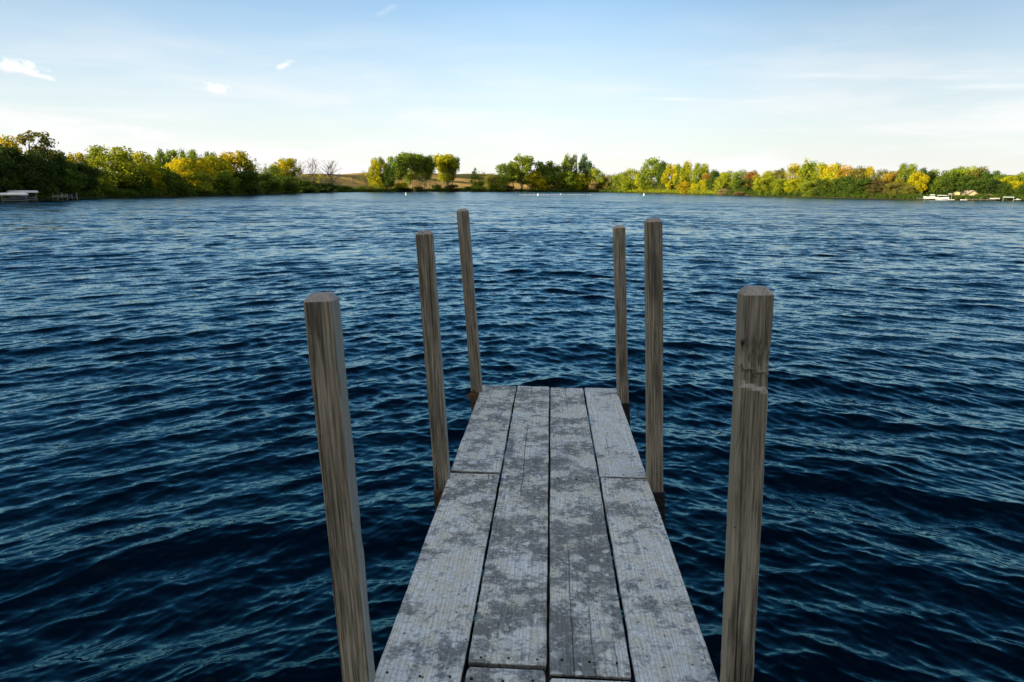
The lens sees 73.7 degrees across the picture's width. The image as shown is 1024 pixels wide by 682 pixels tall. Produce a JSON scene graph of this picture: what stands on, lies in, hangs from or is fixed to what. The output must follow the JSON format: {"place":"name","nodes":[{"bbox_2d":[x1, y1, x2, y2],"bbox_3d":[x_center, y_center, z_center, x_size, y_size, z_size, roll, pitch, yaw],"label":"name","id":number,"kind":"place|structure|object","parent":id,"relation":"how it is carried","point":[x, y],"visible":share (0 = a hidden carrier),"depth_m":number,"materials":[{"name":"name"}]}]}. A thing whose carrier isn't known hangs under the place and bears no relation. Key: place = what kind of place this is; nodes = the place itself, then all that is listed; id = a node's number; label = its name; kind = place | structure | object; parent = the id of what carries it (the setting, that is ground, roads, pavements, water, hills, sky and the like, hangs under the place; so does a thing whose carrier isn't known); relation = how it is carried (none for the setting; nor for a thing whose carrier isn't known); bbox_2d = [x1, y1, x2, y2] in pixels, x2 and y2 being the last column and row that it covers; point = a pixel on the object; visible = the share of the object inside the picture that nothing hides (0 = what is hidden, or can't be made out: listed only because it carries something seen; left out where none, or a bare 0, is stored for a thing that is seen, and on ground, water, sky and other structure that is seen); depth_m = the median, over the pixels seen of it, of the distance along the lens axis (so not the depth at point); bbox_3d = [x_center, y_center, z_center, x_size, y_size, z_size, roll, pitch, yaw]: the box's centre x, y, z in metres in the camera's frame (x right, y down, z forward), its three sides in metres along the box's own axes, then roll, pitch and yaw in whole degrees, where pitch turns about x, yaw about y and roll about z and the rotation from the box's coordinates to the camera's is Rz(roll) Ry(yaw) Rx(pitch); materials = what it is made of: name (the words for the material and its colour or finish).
{"place":"outdoors","nodes":[
{"label":"outdoors","id":0,"kind":"place"},
{"bbox_2d":[0,192,1023,681],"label":"lake water","id":1,"kind":"structure","parent":0,"point":[162,510],"depth_m":8.38,"materials":[{"name":"blue liquid"}]},
{"bbox_2d":[303,209,773,681],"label":"pier","id":2,"kind":"structure","parent":1,"relation":"in","point":[548,610],"depth_m":2.82,"materials":[{"name":"wood"}]},
{"bbox_2d":[0,173,1023,201],"bbox_3d":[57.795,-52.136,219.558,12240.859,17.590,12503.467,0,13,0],"label":"ground","id":3,"kind":"structure","parent":0,"point":[460,180],"depth_m":403.02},
{"bbox_2d":[0,152,15,192],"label":"tree","id":4,"kind":"object","parent":3,"relation":"on","point":[4,173],"visible":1,"depth_m":105.50,"materials":[{"name":"green plant"}]},
{"bbox_2d":[0,134,34,167],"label":"tree","id":5,"kind":"object","parent":3,"relation":"on","point":[8,139],"visible":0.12,"depth_m":116.66,"materials":[{"name":"yellow plant"}]},
{"bbox_2d":[0,143,41,196],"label":"tree","id":6,"kind":"object","parent":3,"relation":"on","point":[21,169],"visible":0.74,"depth_m":109.25,"materials":[{"name":"green plant"}]},
{"bbox_2d":[8,148,59,196],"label":"tree","id":7,"kind":"object","parent":3,"relation":"on","point":[47,189],"visible":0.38,"depth_m":114.85,"materials":[{"name":"green plant"}]},
{"bbox_2d":[15,130,64,168],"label":"tree","id":8,"kind":"object","parent":3,"relation":"on","point":[30,137],"visible":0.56,"depth_m":121.13,"materials":[{"name":"green plant"}]},
{"bbox_2d":[33,147,69,190],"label":"tree","id":9,"kind":"object","parent":3,"relation":"on","point":[61,169],"visible":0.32,"depth_m":123.67,"materials":[{"name":"green plant"}]},
{"bbox_2d":[48,149,81,189],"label":"tree","id":10,"kind":"object","parent":3,"relation":"on","point":[74,168],"visible":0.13,"depth_m":130.68,"materials":[{"name":"green plant"}]},
{"bbox_2d":[50,168,87,198],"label":"tree","id":11,"kind":"object","parent":3,"relation":"on","point":[75,182],"visible":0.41,"depth_m":126.96,"materials":[{"name":"green plant"}]},
{"bbox_2d":[66,152,89,179],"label":"tree","id":12,"kind":"object","parent":3,"relation":"on","point":[79,157],"visible":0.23,"depth_m":139.60,"materials":[{"name":"yellow plant"}]},
{"bbox_2d":[67,160,100,192],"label":"tree","id":13,"kind":"object","parent":3,"relation":"on","point":[86,169],"visible":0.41,"depth_m":134.75,"materials":[{"name":"green plant"}]},
{"bbox_2d":[87,167,118,195],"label":"tree","id":14,"kind":"object","parent":3,"relation":"on","point":[104,186],"visible":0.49,"depth_m":143.88,"materials":[{"name":"green plant"}]},
{"bbox_2d":[82,145,147,189],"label":"tree","id":15,"kind":"object","parent":3,"relation":"on","point":[123,165],"visible":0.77,"depth_m":150.68,"materials":[{"name":"green plant"}]},
{"bbox_2d":[118,170,155,194],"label":"tree","id":16,"kind":"object","parent":3,"relation":"on","point":[144,187],"visible":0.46,"depth_m":154.29,"materials":[{"name":"green plant"}]},
{"bbox_2d":[4,178,288,194],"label":"undergrowth","id":17,"kind":"object","parent":3,"relation":"on","point":[117,186],"visible":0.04,"depth_m":174.89,"materials":[{"name":"green plant"}]},
{"bbox_2d":[131,150,162,177],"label":"tree","id":18,"kind":"object","parent":3,"relation":"on","point":[141,157],"visible":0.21,"depth_m":161.50,"materials":[{"name":"yellow plant"}]},
{"bbox_2d":[0,186,299,200],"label":"undergrowth","id":19,"kind":"object","parent":3,"relation":"on","point":[121,192],"visible":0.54,"depth_m":153.42,"materials":[{"name":"green plant"}]},
{"bbox_2d":[136,161,166,189],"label":"tree","id":20,"kind":"object","parent":3,"relation":"on","point":[150,166],"visible":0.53,"depth_m":158.81,"materials":[{"name":"green plant"}]},
{"bbox_2d":[154,148,168,166],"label":"tree","id":21,"kind":"object","parent":3,"relation":"on","point":[159,156],"visible":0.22,"depth_m":178.87,"materials":[{"name":"green plant"}]},
{"bbox_2d":[155,165,185,192],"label":"tree","id":22,"kind":"object","parent":3,"relation":"on","point":[166,170],"visible":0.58,"depth_m":161.39,"materials":[{"name":"green plant"}]},
{"bbox_2d":[163,149,178,163],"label":"tree","id":23,"kind":"object","parent":3,"relation":"on","point":[173,153],"visible":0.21,"depth_m":182.28,"materials":[{"name":"green plant"}]},
{"bbox_2d":[159,171,192,194],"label":"tree","id":24,"kind":"object","parent":3,"relation":"on","point":[183,187],"visible":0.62,"depth_m":163.26,"materials":[{"name":"green plant"}]},
{"bbox_2d":[163,156,201,185],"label":"tree","id":25,"kind":"object","parent":3,"relation":"on","point":[179,165],"visible":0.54,"depth_m":173.93,"materials":[{"name":"yellow plant"}]},
{"bbox_2d":[184,170,219,193],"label":"tree","id":26,"kind":"object","parent":3,"relation":"on","point":[205,186],"visible":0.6,"depth_m":177.44,"materials":[{"name":"green plant"}]},
{"bbox_2d":[185,156,218,185],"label":"tree","id":27,"kind":"object","parent":3,"relation":"on","point":[200,164],"visible":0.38,"depth_m":186.38,"materials":[{"name":"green plant"}]},
{"bbox_2d":[203,154,234,176],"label":"tree","id":28,"kind":"object","parent":3,"relation":"on","point":[221,165],"visible":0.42,"depth_m":197.04,"materials":[{"name":"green plant"}]},
{"bbox_2d":[213,170,239,193],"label":"tree","id":29,"kind":"object","parent":3,"relation":"on","point":[227,181],"visible":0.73,"depth_m":191.59,"materials":[{"name":"green plant"}]},
{"bbox_2d":[218,150,258,181],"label":"tree","id":30,"kind":"object","parent":3,"relation":"on","point":[241,161],"visible":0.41,"depth_m":207.45,"materials":[{"name":"yellow plant"}]},
{"bbox_2d":[231,169,266,193],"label":"tree","id":31,"kind":"object","parent":3,"relation":"on","point":[248,185],"visible":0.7,"depth_m":205.72,"materials":[{"name":"green plant"}]},
{"bbox_2d":[257,172,281,193],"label":"tree","id":32,"kind":"object","parent":3,"relation":"on","point":[274,183],"visible":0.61,"depth_m":225.62,"materials":[{"name":"green plant"}]},
{"bbox_2d":[263,165,285,186],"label":"tree","id":33,"kind":"object","parent":3,"relation":"on","point":[275,170],"visible":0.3,"depth_m":239.21,"materials":[{"name":"green plant"}]},
{"bbox_2d":[270,158,303,182],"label":"tree","id":34,"kind":"object","parent":3,"relation":"on","point":[287,166],"visible":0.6,"depth_m":256.88,"materials":[{"name":"yellow plant"}]},
{"bbox_2d":[275,175,301,193],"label":"tree","id":35,"kind":"object","parent":3,"relation":"on","point":[289,185],"visible":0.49,"depth_m":250.11,"materials":[{"name":"green plant"}]},
{"bbox_2d":[293,178,318,192],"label":"shrub","id":36,"kind":"object","parent":3,"relation":"on","point":[301,183],"visible":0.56,"depth_m":276.22,"materials":[{"name":"green plant"}]},
{"bbox_2d":[304,157,319,187],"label":"tree","id":37,"kind":"object","parent":3,"relation":"on","point":[311,172],"visible":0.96,"depth_m":299.83,"materials":[{"name":"grey plant"}]},
{"bbox_2d":[308,182,341,191],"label":"shrub","id":38,"kind":"object","parent":3,"relation":"on","point":[326,187],"visible":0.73,"depth_m":299.71,"materials":[{"name":"green plant"}]},
{"bbox_2d":[318,160,341,184],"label":"tree","id":39,"kind":"object","parent":3,"relation":"on","point":[330,172],"visible":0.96,"depth_m":321.97,"materials":[{"name":"grey plant"}]},
{"bbox_2d":[365,157,382,186],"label":"tree","id":40,"kind":"object","parent":3,"relation":"on","point":[377,170],"visible":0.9,"depth_m":370.97,"materials":[{"name":"yellow plant"}]},
{"bbox_2d":[381,162,395,188],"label":"tree","id":41,"kind":"object","parent":3,"relation":"on","point":[387,181],"visible":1,"depth_m":372.06,"materials":[{"name":"green plant"}]},
{"bbox_2d":[387,154,409,182],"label":"tree","id":42,"kind":"object","parent":3,"relation":"on","point":[401,164],"visible":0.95,"depth_m":390.04,"materials":[{"name":"green plant"}]},
{"bbox_2d":[399,151,425,187],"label":"tree","id":43,"kind":"object","parent":3,"relation":"on","point":[416,160],"visible":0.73,"depth_m":402.77,"materials":[{"name":"green plant"}]},
{"bbox_2d":[412,155,437,188],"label":"tree","id":44,"kind":"object","parent":3,"relation":"on","point":[428,166],"visible":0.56,"depth_m":412.28,"materials":[{"name":"green plant"}]},
{"bbox_2d":[432,153,456,187],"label":"tree","id":45,"kind":"object","parent":3,"relation":"on","point":[446,159],"visible":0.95,"depth_m":428.56,"materials":[{"name":"yellow plant"}]},
{"bbox_2d":[443,156,459,183],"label":"tree","id":46,"kind":"object","parent":3,"relation":"on","point":[453,172],"visible":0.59,"depth_m":435.61,"materials":[{"name":"green plant"}]},
{"bbox_2d":[290,187,623,192],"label":"undergrowth","id":47,"kind":"object","parent":3,"relation":"on","point":[477,190],"visible":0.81,"depth_m":436.92,"materials":[{"name":"green plant"}]},
{"bbox_2d":[484,173,500,188],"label":"tree","id":48,"kind":"object","parent":3,"relation":"on","point":[491,178],"visible":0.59,"depth_m":458.01,"materials":[{"name":"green plant"}]},
{"bbox_2d":[494,163,514,185],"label":"tree","id":49,"kind":"object","parent":3,"relation":"on","point":[504,179],"visible":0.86,"depth_m":465.27,"materials":[{"name":"green plant"}]},
{"bbox_2d":[507,161,521,190],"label":"tree","id":50,"kind":"object","parent":3,"relation":"on","point":[515,166],"visible":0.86,"depth_m":468.14,"materials":[{"name":"green plant"}]},
{"bbox_2d":[507,153,537,188],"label":"tree","id":51,"kind":"object","parent":3,"relation":"on","point":[526,163],"visible":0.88,"depth_m":467.87,"materials":[{"name":"green plant"}]},
{"bbox_2d":[523,170,541,189],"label":"tree","id":52,"kind":"object","parent":3,"relation":"on","point":[532,184],"visible":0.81,"depth_m":473.19,"materials":[{"name":"green plant"}]},
{"bbox_2d":[534,160,557,186],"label":"tree","id":53,"kind":"object","parent":3,"relation":"on","point":[546,171],"visible":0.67,"depth_m":476.14,"materials":[{"name":"green plant"}]},
{"bbox_2d":[551,164,565,189],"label":"tree","id":54,"kind":"object","parent":3,"relation":"on","point":[559,172],"visible":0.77,"depth_m":481.99,"materials":[{"name":"green plant"}]},
{"bbox_2d":[561,153,571,183],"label":"tree","id":55,"kind":"object","parent":3,"relation":"on","point":[565,165],"visible":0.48,"depth_m":485.03,"materials":[{"name":"green plant"}]},
{"bbox_2d":[558,170,577,191],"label":"tree","id":56,"kind":"object","parent":3,"relation":"on","point":[570,182],"visible":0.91,"depth_m":479.50,"materials":[{"name":"green plant"}]},
{"bbox_2d":[574,173,591,188],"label":"tree","id":57,"kind":"object","parent":3,"relation":"on","point":[583,181],"visible":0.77,"depth_m":483.88,"materials":[{"name":"green plant"}]},
{"bbox_2d":[578,153,589,185],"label":"tree","id":58,"kind":"object","parent":3,"relation":"on","point":[582,164],"visible":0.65,"depth_m":489.96,"materials":[{"name":"green plant"}]},
{"bbox_2d":[586,168,605,187],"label":"tree","id":59,"kind":"object","parent":3,"relation":"on","point":[593,171],"visible":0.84,"depth_m":486.52,"materials":[{"name":"green plant"}]},
{"bbox_2d":[611,172,630,188],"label":"tree","id":60,"kind":"object","parent":3,"relation":"on","point":[616,184],"visible":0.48,"depth_m":468.88,"materials":[{"name":"green plant"}]},
{"bbox_2d":[620,168,640,189],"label":"tree","id":61,"kind":"object","parent":3,"relation":"on","point":[631,172],"visible":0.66,"depth_m":460.18,"materials":[{"name":"green plant"}]},
{"bbox_2d":[536,184,727,190],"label":"undergrowth","id":62,"kind":"object","parent":3,"relation":"on","point":[656,187],"visible":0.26,"depth_m":476.33,"materials":[{"name":"green plant"}]},
{"bbox_2d":[636,156,660,189],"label":"tree","id":63,"kind":"object","parent":3,"relation":"on","point":[648,173],"visible":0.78,"depth_m":433.96,"materials":[{"name":"green plant"}]},
{"bbox_2d":[656,161,669,189],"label":"tree","id":64,"kind":"object","parent":3,"relation":"on","point":[662,166],"visible":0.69,"depth_m":421.74,"materials":[{"name":"green plant"}]},
{"bbox_2d":[610,189,717,194],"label":"undergrowth","id":65,"kind":"object","parent":3,"relation":"on","point":[675,191],"visible":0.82,"depth_m":406.50,"materials":[{"name":"green plant"}]},
{"bbox_2d":[661,163,678,189],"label":"tree","id":66,"kind":"object","parent":3,"relation":"on","point":[672,174],"visible":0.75,"depth_m":402.93,"materials":[{"name":"yellow plant"}]},
{"bbox_2d":[675,181,693,193],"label":"shrub","id":67,"kind":"object","parent":3,"relation":"on","point":[682,186],"visible":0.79,"depth_m":374.49,"materials":[{"name":"yellow plant"}]},
{"bbox_2d":[677,160,692,187],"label":"tree","id":68,"kind":"object","parent":3,"relation":"on","point":[685,173],"visible":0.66,"depth_m":381.73,"materials":[{"name":"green plant"}]},
{"bbox_2d":[691,163,709,186],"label":"tree","id":69,"kind":"object","parent":3,"relation":"on","point":[696,172],"visible":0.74,"depth_m":359.61,"materials":[{"name":"green plant"}]},
{"bbox_2d":[705,169,720,189],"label":"tree","id":70,"kind":"object","parent":3,"relation":"on","point":[714,174],"visible":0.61,"depth_m":341.47,"materials":[{"name":"green plant"}]},
{"bbox_2d":[712,170,732,191],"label":"tree","id":71,"kind":"object","parent":3,"relation":"on","point":[721,180],"visible":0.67,"depth_m":320.27,"materials":[{"name":"green plant"}]},
{"bbox_2d":[730,168,747,191],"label":"tree","id":72,"kind":"object","parent":3,"relation":"on","point":[735,176],"visible":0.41,"depth_m":310.26,"materials":[{"name":"green plant"}]},
{"bbox_2d":[732,178,754,191],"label":"tree","id":73,"kind":"object","parent":3,"relation":"on","point":[738,183],"visible":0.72,"depth_m":297.11,"materials":[{"name":"green plant"}]},
{"bbox_2d":[751,176,777,194],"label":"shrub","id":74,"kind":"object","parent":3,"relation":"on","point":[762,184],"visible":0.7,"depth_m":271.92,"materials":[{"name":"green plant"}]},
{"bbox_2d":[771,178,792,194],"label":"shrub","id":75,"kind":"object","parent":3,"relation":"on","point":[778,184],"visible":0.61,"depth_m":261.20,"materials":[{"name":"green plant"}]},
{"bbox_2d":[782,163,801,192],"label":"tree","id":76,"kind":"object","parent":3,"relation":"on","point":[793,170],"visible":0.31,"depth_m":259.27,"materials":[{"name":"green plant"}]},
{"bbox_2d":[784,177,803,195],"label":"shrub","id":77,"kind":"object","parent":3,"relation":"on","point":[789,186],"visible":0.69,"depth_m":253.16,"materials":[{"name":"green plant"}]},
{"bbox_2d":[794,157,810,193],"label":"tree","id":78,"kind":"object","parent":3,"relation":"on","point":[801,173],"visible":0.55,"depth_m":251.74,"materials":[{"name":"green plant"}]},
{"bbox_2d":[798,179,820,196],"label":"shrub","id":79,"kind":"object","parent":3,"relation":"on","point":[804,186],"visible":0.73,"depth_m":243.98,"materials":[{"name":"green plant"}]},
{"bbox_2d":[799,160,819,185],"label":"tree","id":80,"kind":"object","parent":3,"relation":"on","point":[811,165],"visible":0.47,"depth_m":251.24,"materials":[{"name":"green plant"}]},
{"bbox_2d":[809,162,827,186],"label":"tree","id":81,"kind":"object","parent":3,"relation":"on","point":[822,167],"visible":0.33,"depth_m":245.24,"materials":[{"name":"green plant"}]},
{"bbox_2d":[811,178,832,195],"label":"tree","id":82,"kind":"object","parent":3,"relation":"on","point":[821,190],"visible":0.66,"depth_m":236.56,"materials":[{"name":"green plant"}]},
{"bbox_2d":[822,162,842,181],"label":"tree","id":83,"kind":"object","parent":3,"relation":"on","point":[828,169],"visible":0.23,"depth_m":239.56,"materials":[{"name":"yellow plant"}]},
{"bbox_2d":[831,164,855,190],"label":"tree","id":84,"kind":"object","parent":3,"relation":"on","point":[846,171],"visible":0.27,"depth_m":233.07,"materials":[{"name":"orange plant"}]},
{"bbox_2d":[831,175,856,196],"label":"tree","id":85,"kind":"object","parent":3,"relation":"on","point":[838,182],"visible":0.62,"depth_m":226.78,"materials":[{"name":"green plant"}]},
{"bbox_2d":[848,166,867,192],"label":"tree","id":86,"kind":"object","parent":3,"relation":"on","point":[857,172],"visible":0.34,"depth_m":225.62,"materials":[{"name":"green plant"}]},
{"bbox_2d":[845,177,876,196],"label":"tree","id":87,"kind":"object","parent":3,"relation":"on","point":[859,186],"visible":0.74,"depth_m":219.30,"materials":[{"name":"green plant"}]},
{"bbox_2d":[720,189,1023,200],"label":"undergrowth","id":88,"kind":"object","parent":3,"relation":"on","point":[914,196],"visible":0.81,"depth_m":207.67,"materials":[{"name":"green plant"}]},
{"bbox_2d":[726,178,1023,195],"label":"undergrowth","id":89,"kind":"object","parent":3,"relation":"on","point":[946,192],"visible":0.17,"depth_m":201.04,"materials":[{"name":"green plant"}]},
{"bbox_2d":[864,179,889,196],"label":"tree","id":90,"kind":"object","parent":3,"relation":"on","point":[875,188],"visible":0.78,"depth_m":213.77,"materials":[{"name":"brown plant"}]},
{"bbox_2d":[878,170,904,189],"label":"tree","id":91,"kind":"object","parent":3,"relation":"on","point":[890,176],"visible":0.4,"depth_m":213.04,"materials":[{"name":"orange plant"}]},
{"bbox_2d":[883,182,909,197],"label":"tree","id":92,"kind":"object","parent":3,"relation":"on","point":[894,190],"visible":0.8,"depth_m":208.86,"materials":[{"name":"green plant"}]},
{"bbox_2d":[894,163,917,186],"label":"tree","id":93,"kind":"object","parent":3,"relation":"on","point":[904,172],"visible":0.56,"depth_m":212.12,"materials":[{"name":"green plant"}]},
{"bbox_2d":[906,170,930,194],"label":"tree","id":94,"kind":"object","parent":3,"relation":"on","point":[918,179],"visible":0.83,"depth_m":205.18,"materials":[{"name":"yellow plant"}]},
{"bbox_2d":[925,177,949,194],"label":"tree","id":95,"kind":"object","parent":3,"relation":"on","point":[935,182],"visible":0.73,"depth_m":204.79,"materials":[{"name":"green plant"}]},
{"bbox_2d":[938,176,968,194],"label":"tree","id":96,"kind":"object","parent":3,"relation":"on","point":[952,181],"visible":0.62,"depth_m":202.23,"materials":[{"name":"green plant"}]},
{"bbox_2d":[953,174,981,191],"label":"tree","id":97,"kind":"object","parent":3,"relation":"on","point":[965,178],"visible":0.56,"depth_m":201.01,"materials":[{"name":"green plant"}]},
{"bbox_2d":[967,177,990,194],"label":"tree","id":98,"kind":"object","parent":3,"relation":"on","point":[983,182],"visible":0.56,"depth_m":198.71,"materials":[{"name":"green plant"}]},
{"bbox_2d":[969,166,988,186],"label":"tree","id":99,"kind":"object","parent":3,"relation":"on","point":[977,173],"visible":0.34,"depth_m":211.13,"materials":[{"name":"green plant"}]},
{"bbox_2d":[979,179,1005,193],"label":"tree","id":100,"kind":"object","parent":3,"relation":"on","point":[993,183],"visible":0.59,"depth_m":195.77,"materials":[{"name":"green plant"}]},
{"bbox_2d":[990,182,1013,194],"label":"tree","id":101,"kind":"object","parent":3,"relation":"on","point":[1007,188],"visible":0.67,"depth_m":192.58,"materials":[{"name":"green plant"}]},
{"bbox_2d":[0,0,1023,181],"label":"sky","id":102,"kind":"structure","parent":0,"point":[761,86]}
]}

